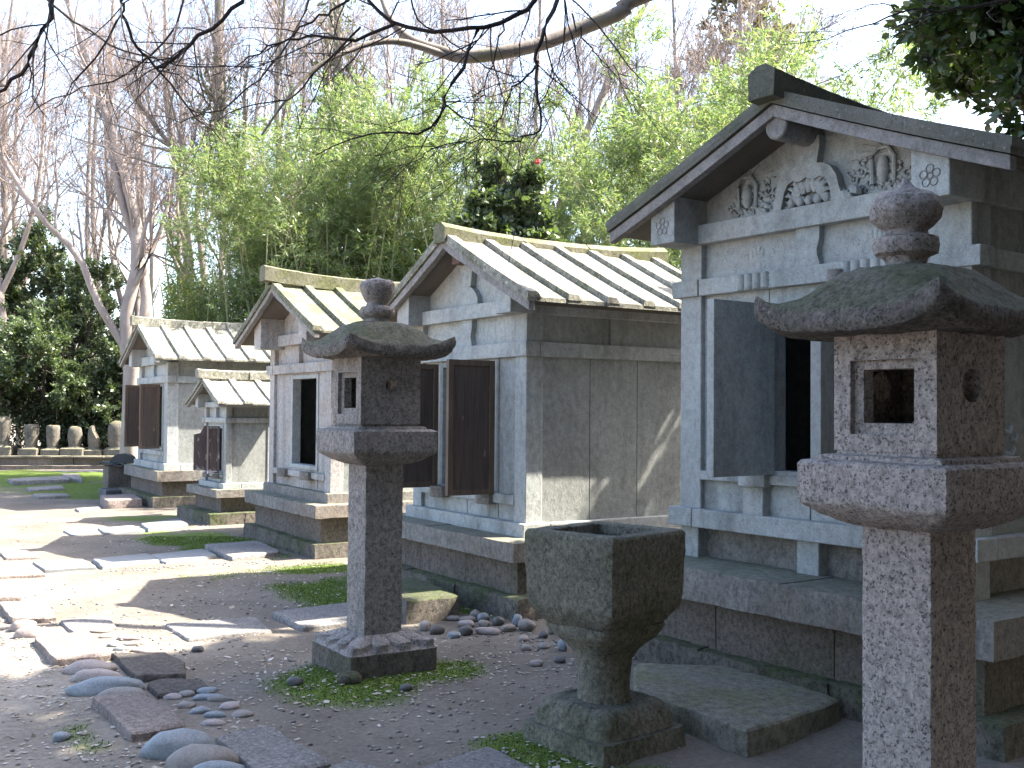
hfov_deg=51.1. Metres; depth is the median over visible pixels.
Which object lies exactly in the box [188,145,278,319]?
bamboo
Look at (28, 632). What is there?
cobble
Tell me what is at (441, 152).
bamboo
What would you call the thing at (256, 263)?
bamboo
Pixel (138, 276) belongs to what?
bare tree
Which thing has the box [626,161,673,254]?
bamboo
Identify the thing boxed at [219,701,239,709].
pebble
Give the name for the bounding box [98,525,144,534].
stepping stone
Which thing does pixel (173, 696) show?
pebble
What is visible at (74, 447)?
grave marker
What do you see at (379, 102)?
bamboo
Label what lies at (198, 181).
bamboo
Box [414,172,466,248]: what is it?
bamboo
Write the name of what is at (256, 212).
bamboo
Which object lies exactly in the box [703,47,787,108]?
bamboo
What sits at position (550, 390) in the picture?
stone shrine
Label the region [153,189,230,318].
bamboo
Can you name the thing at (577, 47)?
bare tree
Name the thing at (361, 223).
bamboo
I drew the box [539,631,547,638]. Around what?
cobble
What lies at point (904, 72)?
bamboo
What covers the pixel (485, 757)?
stepping stone
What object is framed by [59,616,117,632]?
stepping stone
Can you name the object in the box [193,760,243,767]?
cobble
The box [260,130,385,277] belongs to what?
bamboo
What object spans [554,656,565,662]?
cobble
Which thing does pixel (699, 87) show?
bamboo
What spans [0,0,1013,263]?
overhanging tree
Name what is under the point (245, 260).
bamboo
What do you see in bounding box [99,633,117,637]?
pebble
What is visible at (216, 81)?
bare tree
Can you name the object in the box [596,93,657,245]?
bamboo
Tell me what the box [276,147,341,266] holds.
bamboo
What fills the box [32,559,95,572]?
stepping stone
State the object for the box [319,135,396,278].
bamboo
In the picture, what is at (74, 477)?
stepping stone
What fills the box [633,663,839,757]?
step stone
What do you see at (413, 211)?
bamboo
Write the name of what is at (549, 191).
bamboo
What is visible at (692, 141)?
bamboo
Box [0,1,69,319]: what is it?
bare tree
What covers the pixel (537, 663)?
cobble
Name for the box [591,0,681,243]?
bamboo
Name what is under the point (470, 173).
bamboo
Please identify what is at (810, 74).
bamboo
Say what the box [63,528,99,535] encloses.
stepping stone
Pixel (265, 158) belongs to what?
bamboo
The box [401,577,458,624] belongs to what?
step stone
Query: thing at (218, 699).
pebble
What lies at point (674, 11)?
bare tree
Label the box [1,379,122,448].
shrub border
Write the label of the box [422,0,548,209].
bare tree
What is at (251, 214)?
bamboo
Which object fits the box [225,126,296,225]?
bamboo
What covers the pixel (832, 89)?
bamboo
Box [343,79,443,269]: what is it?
bamboo
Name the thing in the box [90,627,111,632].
pebble
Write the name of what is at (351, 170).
bamboo
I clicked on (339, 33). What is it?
bare tree
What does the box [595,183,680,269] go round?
bamboo
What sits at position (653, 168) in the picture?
bamboo
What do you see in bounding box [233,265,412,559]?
stone shrine
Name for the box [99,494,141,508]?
step stone
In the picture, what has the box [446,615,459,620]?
cobble
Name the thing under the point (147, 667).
stepping stone
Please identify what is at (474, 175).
bamboo
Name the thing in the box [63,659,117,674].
cobble
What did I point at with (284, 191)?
bamboo
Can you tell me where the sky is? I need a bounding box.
[0,0,1023,405]
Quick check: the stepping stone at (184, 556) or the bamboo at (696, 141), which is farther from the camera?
the bamboo at (696, 141)
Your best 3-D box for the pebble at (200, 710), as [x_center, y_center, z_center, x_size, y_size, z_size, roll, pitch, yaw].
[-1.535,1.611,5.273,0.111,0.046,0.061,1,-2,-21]
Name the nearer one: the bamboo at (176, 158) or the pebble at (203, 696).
the pebble at (203, 696)
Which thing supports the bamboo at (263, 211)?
on the ground
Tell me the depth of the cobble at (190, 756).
4.43 m
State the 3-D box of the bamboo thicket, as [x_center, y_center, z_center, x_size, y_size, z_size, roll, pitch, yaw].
[-4.223,-0.732,20.680,6.778,5.620,5.089,0,-1,0]
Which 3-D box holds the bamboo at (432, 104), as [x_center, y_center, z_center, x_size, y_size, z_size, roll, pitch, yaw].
[-2.327,-1.791,19.249,2.757,7.495,1.788,1,-1,-6]
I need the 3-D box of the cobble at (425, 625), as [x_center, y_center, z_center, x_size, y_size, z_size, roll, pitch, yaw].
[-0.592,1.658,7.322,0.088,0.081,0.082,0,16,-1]
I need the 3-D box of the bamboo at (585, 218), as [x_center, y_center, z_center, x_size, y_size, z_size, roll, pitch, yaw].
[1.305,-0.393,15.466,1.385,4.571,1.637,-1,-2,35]
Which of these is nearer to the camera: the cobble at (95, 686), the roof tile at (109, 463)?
the cobble at (95, 686)
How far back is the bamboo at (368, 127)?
21.82 m
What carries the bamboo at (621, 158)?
on the ground
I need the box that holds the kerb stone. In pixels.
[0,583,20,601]
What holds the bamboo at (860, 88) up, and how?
on the ground
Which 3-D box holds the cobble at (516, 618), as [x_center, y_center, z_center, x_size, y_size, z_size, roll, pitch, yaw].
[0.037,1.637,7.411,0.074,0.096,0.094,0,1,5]
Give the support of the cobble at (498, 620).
on the ground
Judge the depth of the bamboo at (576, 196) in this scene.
20.20 m
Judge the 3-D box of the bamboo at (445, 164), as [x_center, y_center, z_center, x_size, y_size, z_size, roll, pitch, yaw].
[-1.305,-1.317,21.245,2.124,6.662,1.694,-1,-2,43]
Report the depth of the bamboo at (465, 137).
16.84 m
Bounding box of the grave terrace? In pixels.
[0,455,112,469]
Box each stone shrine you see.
[119,315,269,507]
[176,368,269,525]
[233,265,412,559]
[389,222,680,619]
[606,64,1023,762]
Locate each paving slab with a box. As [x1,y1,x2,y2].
[0,601,55,623]
[34,631,110,665]
[92,693,184,742]
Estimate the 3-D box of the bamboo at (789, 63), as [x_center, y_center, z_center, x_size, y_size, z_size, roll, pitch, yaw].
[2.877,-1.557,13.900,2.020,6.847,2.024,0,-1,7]
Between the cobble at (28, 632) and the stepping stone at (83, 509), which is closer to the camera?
the cobble at (28, 632)
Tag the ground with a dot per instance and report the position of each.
(24, 514)
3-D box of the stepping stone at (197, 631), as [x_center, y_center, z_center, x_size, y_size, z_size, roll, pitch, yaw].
[-1.968,1.689,7.231,0.632,0.103,0.594,1,-2,-29]
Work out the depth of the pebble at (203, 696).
5.50 m
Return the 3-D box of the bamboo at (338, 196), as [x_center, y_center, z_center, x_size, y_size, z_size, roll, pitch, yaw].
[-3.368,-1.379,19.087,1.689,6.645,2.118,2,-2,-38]
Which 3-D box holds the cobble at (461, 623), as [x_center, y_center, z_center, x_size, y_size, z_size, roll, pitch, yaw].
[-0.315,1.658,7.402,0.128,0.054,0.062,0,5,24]
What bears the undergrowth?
on the ground
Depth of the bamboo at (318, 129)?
21.29 m
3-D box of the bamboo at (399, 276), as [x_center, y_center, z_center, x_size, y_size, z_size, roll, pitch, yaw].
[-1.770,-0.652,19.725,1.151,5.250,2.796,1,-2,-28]
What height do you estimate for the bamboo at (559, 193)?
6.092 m
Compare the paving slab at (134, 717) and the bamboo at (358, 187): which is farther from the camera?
the bamboo at (358, 187)
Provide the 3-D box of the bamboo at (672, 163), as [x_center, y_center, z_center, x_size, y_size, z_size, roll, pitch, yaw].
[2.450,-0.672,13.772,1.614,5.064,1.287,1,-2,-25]
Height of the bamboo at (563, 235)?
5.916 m
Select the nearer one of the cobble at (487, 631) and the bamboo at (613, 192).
the cobble at (487, 631)
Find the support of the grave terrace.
on the ground
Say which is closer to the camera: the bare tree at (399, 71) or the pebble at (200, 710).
the pebble at (200, 710)
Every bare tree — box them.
[0,0,52,259]
[0,0,98,448]
[0,0,145,411]
[0,0,204,458]
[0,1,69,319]
[39,0,189,355]
[49,13,152,357]
[58,0,204,305]
[73,35,200,315]
[103,0,301,313]
[119,3,216,300]
[179,26,300,313]
[184,2,312,301]
[212,0,393,266]
[248,0,389,206]
[274,1,325,209]
[300,1,416,141]
[320,0,427,208]
[358,0,513,242]
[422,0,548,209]
[441,0,786,239]
[495,0,612,238]
[537,0,668,244]
[569,0,720,148]
[643,0,869,142]
[678,0,822,256]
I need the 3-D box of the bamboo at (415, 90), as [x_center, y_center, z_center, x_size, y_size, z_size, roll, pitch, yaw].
[-2.071,-2.032,19.438,2.031,7.990,2.547,-1,-2,37]
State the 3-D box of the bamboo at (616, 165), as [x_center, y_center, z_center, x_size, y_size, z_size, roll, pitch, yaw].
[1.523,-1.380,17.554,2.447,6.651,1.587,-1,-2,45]
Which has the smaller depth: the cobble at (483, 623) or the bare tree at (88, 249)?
the cobble at (483, 623)
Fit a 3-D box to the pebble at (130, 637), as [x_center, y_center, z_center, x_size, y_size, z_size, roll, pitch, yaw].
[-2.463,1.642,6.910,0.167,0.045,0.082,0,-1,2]
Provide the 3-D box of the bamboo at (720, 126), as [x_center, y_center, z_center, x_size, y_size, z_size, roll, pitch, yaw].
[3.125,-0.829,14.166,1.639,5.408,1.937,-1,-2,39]
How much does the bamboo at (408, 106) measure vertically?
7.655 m
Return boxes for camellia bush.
[438,152,572,242]
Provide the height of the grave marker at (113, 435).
0.858 m
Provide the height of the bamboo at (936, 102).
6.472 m
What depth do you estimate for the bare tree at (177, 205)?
25.57 m
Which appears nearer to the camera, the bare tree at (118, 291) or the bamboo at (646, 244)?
the bamboo at (646, 244)
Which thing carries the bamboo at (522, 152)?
on the ground
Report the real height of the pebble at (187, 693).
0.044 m
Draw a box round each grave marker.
[0,416,17,455]
[18,424,43,455]
[40,425,60,455]
[60,426,87,455]
[84,425,103,455]
[103,421,120,455]
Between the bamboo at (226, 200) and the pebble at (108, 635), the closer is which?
the pebble at (108, 635)
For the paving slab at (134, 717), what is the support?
on the ground
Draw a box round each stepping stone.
[0,549,40,559]
[0,564,45,578]
[7,476,70,485]
[27,485,64,491]
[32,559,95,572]
[33,493,69,498]
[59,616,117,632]
[60,469,102,471]
[61,473,82,482]
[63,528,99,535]
[75,507,99,512]
[93,553,159,569]
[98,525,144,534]
[111,652,185,682]
[141,519,187,531]
[147,678,207,698]
[151,549,216,563]
[164,617,273,641]
[204,540,278,560]
[215,725,331,767]
[272,603,347,631]
[329,759,376,767]
[424,747,531,767]
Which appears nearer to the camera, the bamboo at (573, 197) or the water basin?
the water basin
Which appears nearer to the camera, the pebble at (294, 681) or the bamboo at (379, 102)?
the pebble at (294, 681)
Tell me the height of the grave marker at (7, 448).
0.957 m
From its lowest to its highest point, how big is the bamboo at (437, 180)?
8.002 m
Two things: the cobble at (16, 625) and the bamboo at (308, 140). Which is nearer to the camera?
the cobble at (16, 625)
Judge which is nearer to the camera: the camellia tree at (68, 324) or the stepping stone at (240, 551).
the stepping stone at (240, 551)
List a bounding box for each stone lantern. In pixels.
[300,278,454,678]
[753,176,1023,767]
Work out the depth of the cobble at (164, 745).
4.59 m
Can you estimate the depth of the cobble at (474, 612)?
7.64 m
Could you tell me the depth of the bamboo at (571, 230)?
19.51 m
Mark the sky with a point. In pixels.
(960, 116)
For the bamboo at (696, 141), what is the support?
on the ground
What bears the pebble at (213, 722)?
on the ground
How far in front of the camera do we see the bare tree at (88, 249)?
31.10 m
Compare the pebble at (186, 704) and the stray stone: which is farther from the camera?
the stray stone
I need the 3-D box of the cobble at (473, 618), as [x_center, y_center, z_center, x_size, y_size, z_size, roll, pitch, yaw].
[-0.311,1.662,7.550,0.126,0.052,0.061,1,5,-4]
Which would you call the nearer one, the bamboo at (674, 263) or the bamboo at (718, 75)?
the bamboo at (674, 263)
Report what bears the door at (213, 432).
in the stone shrine at (231, 451)
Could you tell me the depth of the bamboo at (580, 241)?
16.86 m
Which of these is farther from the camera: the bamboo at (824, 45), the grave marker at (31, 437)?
the grave marker at (31, 437)
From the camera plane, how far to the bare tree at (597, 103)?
20.00 m
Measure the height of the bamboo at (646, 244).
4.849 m
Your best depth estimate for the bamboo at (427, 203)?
20.20 m
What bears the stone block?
on the ground
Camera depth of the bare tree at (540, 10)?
30.43 m
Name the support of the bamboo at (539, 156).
on the ground
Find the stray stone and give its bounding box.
[98,487,120,496]
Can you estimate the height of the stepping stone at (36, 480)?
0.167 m
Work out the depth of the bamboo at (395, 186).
19.74 m
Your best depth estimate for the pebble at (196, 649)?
6.56 m
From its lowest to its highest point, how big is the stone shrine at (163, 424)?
3.061 m
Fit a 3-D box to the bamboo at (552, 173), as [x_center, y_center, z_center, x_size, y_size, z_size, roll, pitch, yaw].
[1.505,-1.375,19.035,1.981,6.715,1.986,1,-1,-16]
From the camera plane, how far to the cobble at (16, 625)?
7.16 m
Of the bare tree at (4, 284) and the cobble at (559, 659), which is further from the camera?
the bare tree at (4, 284)
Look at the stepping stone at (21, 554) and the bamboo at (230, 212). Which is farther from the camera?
the bamboo at (230, 212)
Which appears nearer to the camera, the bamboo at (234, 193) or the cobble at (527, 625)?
the cobble at (527, 625)
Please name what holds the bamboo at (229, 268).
on the ground
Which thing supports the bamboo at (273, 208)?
on the ground
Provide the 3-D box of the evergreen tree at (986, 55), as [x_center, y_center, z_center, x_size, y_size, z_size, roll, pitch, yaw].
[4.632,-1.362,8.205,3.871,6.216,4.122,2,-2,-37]
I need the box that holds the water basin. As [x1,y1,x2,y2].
[523,521,685,767]
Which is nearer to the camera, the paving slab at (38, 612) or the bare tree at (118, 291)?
the paving slab at (38, 612)
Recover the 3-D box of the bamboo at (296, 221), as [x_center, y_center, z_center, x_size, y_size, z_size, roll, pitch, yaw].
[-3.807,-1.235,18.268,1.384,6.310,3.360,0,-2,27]
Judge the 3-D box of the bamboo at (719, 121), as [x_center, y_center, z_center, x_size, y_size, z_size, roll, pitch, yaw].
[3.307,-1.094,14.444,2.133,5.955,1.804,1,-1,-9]
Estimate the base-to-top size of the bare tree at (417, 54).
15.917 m
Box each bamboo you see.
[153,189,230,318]
[156,130,263,322]
[168,166,252,322]
[179,120,266,322]
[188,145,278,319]
[201,150,279,322]
[205,122,323,319]
[210,186,274,310]
[212,106,346,275]
[214,208,299,321]
[215,177,288,271]
[220,200,276,320]
[224,194,295,292]
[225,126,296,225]
[227,130,362,308]
[227,180,268,297]
[228,214,281,305]
[232,185,291,258]
[235,193,290,261]
[237,102,347,305]
[240,161,342,272]
[252,84,349,264]
[252,149,424,288]
[256,136,322,216]
[257,179,287,248]
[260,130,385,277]
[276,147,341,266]
[284,125,376,275]
[294,107,401,267]
[297,112,443,249]
[307,67,422,281]
[307,138,400,276]
[308,82,458,279]
[308,116,418,278]
[310,81,386,260]
[315,142,399,281]
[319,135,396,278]
[325,53,461,281]
[325,171,399,278]
[333,82,428,256]
[339,110,448,279]
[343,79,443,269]
[347,68,431,279]
[353,116,440,280]
[363,195,431,277]
[365,86,513,281]
[367,78,574,280]
[371,93,460,268]
[382,216,421,281]
[386,171,439,265]
[394,117,463,239]
[398,153,447,228]
[405,188,460,233]
[408,123,458,218]
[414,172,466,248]
[419,137,523,226]
[421,148,479,224]
[442,110,494,213]
[443,111,603,245]
[445,99,562,225]
[449,136,570,209]
[466,111,561,234]
[481,176,569,237]
[521,113,632,245]
[524,127,644,246]
[539,120,617,243]
[544,188,554,207]
[545,166,595,243]
[551,208,579,236]
[552,161,614,237]
[553,197,572,221]
[555,157,680,270]
[556,149,600,243]
[558,98,627,240]
[560,206,596,243]
[564,161,621,246]
[565,92,664,244]
[565,223,600,244]
[567,197,627,246]
[570,159,632,241]
[589,117,653,204]
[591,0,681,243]
[594,123,660,247]
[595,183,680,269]
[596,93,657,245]
[601,62,701,268]
[601,90,681,246]
[611,163,681,261]
[612,110,696,265]
[614,63,699,263]
[615,64,720,170]
[621,208,655,247]
[623,131,677,242]
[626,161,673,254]
[640,137,697,249]
[649,117,711,187]
[658,107,735,160]
[668,0,822,257]
[686,89,744,141]
[687,91,740,145]
[692,56,737,126]
[696,39,771,143]
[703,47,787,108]
[705,117,732,142]
[752,0,838,87]
[789,55,827,89]
[815,81,870,104]
[819,81,850,98]
[825,0,929,113]
[828,31,934,121]
[882,85,957,122]
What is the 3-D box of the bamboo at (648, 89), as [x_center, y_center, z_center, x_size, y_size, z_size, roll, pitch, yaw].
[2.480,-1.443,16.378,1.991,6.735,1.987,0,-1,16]
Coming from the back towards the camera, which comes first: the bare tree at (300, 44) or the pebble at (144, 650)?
the bare tree at (300, 44)
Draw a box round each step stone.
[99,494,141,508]
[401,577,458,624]
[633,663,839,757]
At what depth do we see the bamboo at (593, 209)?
16.87 m
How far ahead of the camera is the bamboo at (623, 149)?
16.48 m
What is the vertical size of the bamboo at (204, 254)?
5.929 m
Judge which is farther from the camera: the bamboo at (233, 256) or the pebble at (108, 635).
the bamboo at (233, 256)
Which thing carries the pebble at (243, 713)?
on the ground
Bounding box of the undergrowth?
[6,302,235,447]
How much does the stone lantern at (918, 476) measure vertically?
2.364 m
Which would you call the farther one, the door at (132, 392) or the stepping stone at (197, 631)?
the door at (132, 392)
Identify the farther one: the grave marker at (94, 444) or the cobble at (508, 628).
the grave marker at (94, 444)
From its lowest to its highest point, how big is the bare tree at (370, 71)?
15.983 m
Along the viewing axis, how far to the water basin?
4.72 m
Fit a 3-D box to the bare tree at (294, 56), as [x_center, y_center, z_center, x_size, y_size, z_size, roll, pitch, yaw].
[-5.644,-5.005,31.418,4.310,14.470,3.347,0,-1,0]
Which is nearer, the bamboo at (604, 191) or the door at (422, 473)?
the door at (422, 473)
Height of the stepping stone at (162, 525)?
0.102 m
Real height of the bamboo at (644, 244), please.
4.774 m
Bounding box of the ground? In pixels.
[0,410,1023,767]
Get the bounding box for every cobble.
[9,620,36,631]
[13,626,48,638]
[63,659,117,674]
[65,676,144,696]
[70,668,123,681]
[96,687,148,695]
[140,728,215,760]
[165,744,238,767]
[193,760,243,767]
[419,620,431,630]
[429,624,444,634]
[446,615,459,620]
[447,631,460,638]
[458,620,474,626]
[459,616,476,621]
[459,625,472,635]
[469,609,479,618]
[475,627,499,634]
[477,612,489,620]
[478,620,489,626]
[492,616,504,625]
[501,624,515,631]
[512,614,521,626]
[518,619,535,631]
[519,635,527,641]
[521,644,530,650]
[530,659,542,666]
[537,642,548,648]
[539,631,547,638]
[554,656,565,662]
[558,639,566,650]
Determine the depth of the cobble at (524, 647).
6.66 m
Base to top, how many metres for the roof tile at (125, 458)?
0.172 m
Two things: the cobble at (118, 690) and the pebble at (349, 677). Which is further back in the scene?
the pebble at (349, 677)
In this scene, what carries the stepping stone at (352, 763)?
on the ground
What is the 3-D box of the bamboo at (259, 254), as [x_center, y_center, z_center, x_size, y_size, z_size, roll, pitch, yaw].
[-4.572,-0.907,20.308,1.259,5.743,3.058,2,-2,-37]
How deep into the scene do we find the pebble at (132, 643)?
6.75 m
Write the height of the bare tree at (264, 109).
13.898 m
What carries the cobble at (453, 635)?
on the ground
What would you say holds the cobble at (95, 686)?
on the ground
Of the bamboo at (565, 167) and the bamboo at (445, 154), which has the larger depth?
the bamboo at (445, 154)
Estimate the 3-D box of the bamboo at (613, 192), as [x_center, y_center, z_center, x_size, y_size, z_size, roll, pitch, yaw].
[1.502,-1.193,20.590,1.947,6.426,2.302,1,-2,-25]
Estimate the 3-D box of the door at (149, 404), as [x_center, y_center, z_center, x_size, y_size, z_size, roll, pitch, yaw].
[-5.588,0.500,16.523,0.300,0.995,0.040,1,-2,-32]
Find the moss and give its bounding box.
[63,535,666,767]
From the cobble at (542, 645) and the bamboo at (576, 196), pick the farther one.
the bamboo at (576, 196)
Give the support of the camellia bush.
on the ground
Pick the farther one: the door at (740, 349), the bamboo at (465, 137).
the bamboo at (465, 137)
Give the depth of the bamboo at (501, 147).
17.09 m
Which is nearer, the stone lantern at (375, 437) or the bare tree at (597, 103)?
the stone lantern at (375, 437)
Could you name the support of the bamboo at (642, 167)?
on the ground
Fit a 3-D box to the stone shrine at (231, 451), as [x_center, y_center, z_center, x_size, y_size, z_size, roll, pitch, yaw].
[-3.705,0.872,14.618,1.317,2.139,1.462,1,-2,-34]
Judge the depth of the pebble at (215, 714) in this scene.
5.19 m
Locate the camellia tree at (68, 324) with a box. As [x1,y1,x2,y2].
[0,203,138,447]
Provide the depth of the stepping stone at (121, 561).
10.25 m
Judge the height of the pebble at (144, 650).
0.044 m
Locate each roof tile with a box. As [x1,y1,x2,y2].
[99,461,124,466]
[110,453,135,463]
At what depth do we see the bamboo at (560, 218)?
17.25 m
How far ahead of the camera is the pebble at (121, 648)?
6.61 m
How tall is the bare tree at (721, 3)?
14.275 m
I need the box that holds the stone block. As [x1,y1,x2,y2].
[102,465,130,487]
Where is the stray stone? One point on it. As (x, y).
(110, 491)
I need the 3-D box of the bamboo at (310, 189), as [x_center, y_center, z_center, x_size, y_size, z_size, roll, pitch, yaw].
[-4.101,-1.476,20.233,2.031,6.884,2.035,2,-2,-41]
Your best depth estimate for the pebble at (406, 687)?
5.66 m
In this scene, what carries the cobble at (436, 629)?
on the ground
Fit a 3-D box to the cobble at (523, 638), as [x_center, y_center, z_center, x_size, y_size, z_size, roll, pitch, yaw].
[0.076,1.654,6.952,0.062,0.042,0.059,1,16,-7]
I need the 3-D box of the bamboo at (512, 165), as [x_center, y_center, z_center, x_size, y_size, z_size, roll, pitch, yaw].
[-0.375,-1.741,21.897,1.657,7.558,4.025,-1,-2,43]
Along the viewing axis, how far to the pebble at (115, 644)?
6.71 m
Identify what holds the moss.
on the ground
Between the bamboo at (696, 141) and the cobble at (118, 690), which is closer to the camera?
the cobble at (118, 690)
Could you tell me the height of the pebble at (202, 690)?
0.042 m
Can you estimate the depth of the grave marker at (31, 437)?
25.98 m
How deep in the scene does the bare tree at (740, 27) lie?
25.48 m
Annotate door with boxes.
[124,385,139,446]
[139,384,159,448]
[193,426,206,469]
[206,426,219,473]
[403,364,438,487]
[445,359,494,495]
[707,299,774,476]
[811,289,836,458]
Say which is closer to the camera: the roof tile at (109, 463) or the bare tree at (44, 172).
the roof tile at (109, 463)
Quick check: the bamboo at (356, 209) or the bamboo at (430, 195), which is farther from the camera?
the bamboo at (430, 195)
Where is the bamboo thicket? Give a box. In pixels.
[150,203,432,322]
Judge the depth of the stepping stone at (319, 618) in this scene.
7.53 m
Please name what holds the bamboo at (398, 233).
on the ground
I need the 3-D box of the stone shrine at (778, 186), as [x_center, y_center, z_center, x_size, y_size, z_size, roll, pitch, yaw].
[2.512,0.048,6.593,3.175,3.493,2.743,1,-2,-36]
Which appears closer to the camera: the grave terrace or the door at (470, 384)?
the door at (470, 384)
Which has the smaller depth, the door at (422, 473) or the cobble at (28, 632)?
the cobble at (28, 632)
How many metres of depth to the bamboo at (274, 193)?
21.67 m
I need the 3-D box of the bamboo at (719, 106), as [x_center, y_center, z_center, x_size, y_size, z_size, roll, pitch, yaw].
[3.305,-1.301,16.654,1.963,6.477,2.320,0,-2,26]
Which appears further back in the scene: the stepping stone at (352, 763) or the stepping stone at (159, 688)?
the stepping stone at (159, 688)
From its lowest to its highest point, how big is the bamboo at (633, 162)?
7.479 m
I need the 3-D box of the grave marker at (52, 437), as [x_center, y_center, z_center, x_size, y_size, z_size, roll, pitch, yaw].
[-11.242,1.375,26.218,0.452,0.752,0.453,1,-1,-2]
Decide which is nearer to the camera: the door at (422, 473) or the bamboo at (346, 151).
the door at (422, 473)
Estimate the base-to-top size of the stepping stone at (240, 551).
0.124 m
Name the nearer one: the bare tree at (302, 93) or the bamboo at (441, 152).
the bamboo at (441, 152)
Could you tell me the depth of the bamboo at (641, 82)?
16.65 m
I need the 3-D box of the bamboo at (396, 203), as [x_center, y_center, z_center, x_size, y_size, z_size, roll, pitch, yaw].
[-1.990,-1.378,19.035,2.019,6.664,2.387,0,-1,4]
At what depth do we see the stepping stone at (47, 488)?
19.19 m
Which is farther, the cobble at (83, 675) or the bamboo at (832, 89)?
the bamboo at (832, 89)
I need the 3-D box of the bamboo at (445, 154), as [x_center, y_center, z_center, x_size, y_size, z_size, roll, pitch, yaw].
[-1.502,-1.994,20.514,2.934,7.975,1.903,2,-2,-37]
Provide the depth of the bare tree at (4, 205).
29.54 m
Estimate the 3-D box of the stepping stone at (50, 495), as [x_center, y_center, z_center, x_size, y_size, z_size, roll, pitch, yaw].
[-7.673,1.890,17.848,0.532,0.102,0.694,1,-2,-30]
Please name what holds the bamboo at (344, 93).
on the ground
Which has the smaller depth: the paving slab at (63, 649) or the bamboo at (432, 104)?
the paving slab at (63, 649)
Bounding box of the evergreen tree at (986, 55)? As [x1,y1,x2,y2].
[874,0,1023,141]
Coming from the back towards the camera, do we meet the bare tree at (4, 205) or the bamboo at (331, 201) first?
the bare tree at (4, 205)
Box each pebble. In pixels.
[53,731,71,741]
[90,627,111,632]
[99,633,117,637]
[107,641,122,646]
[113,645,130,650]
[117,634,142,640]
[123,640,145,645]
[131,647,157,652]
[163,693,182,699]
[178,690,195,696]
[178,701,195,708]
[189,707,211,713]
[191,646,203,652]
[193,693,223,700]
[196,687,217,693]
[201,719,225,725]
[203,711,225,717]
[207,696,233,701]
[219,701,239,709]
[231,709,253,717]
[286,676,302,685]
[338,670,361,684]
[399,683,412,690]
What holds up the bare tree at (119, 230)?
on the ground
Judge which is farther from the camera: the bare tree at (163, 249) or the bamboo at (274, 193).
the bare tree at (163, 249)
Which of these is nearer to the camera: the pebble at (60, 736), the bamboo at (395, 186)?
the pebble at (60, 736)
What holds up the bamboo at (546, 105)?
on the ground
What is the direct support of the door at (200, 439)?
in the stone shrine at (231, 451)
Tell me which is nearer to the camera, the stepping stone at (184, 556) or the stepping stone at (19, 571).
the stepping stone at (19, 571)
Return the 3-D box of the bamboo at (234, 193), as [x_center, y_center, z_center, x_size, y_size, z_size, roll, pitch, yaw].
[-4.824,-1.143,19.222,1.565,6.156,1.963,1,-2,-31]
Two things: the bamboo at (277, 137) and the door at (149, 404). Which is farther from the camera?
the bamboo at (277, 137)
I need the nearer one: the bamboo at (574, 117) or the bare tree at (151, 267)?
the bamboo at (574, 117)
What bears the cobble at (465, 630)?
on the ground
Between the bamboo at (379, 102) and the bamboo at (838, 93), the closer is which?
the bamboo at (838, 93)
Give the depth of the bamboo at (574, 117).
17.99 m
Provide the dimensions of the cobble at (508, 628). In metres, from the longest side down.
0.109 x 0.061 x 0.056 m
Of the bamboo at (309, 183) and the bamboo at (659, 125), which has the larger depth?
the bamboo at (309, 183)
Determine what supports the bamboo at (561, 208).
on the ground
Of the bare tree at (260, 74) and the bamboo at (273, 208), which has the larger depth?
the bare tree at (260, 74)
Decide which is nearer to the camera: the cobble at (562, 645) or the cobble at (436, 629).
the cobble at (562, 645)
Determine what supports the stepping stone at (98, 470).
on the ground
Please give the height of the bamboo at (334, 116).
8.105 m
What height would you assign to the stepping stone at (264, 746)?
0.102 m
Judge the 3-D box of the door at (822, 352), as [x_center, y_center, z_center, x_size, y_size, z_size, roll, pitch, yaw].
[1.644,0.018,5.543,0.052,0.975,0.500,0,-2,32]
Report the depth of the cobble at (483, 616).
7.54 m
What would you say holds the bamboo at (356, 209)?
on the ground

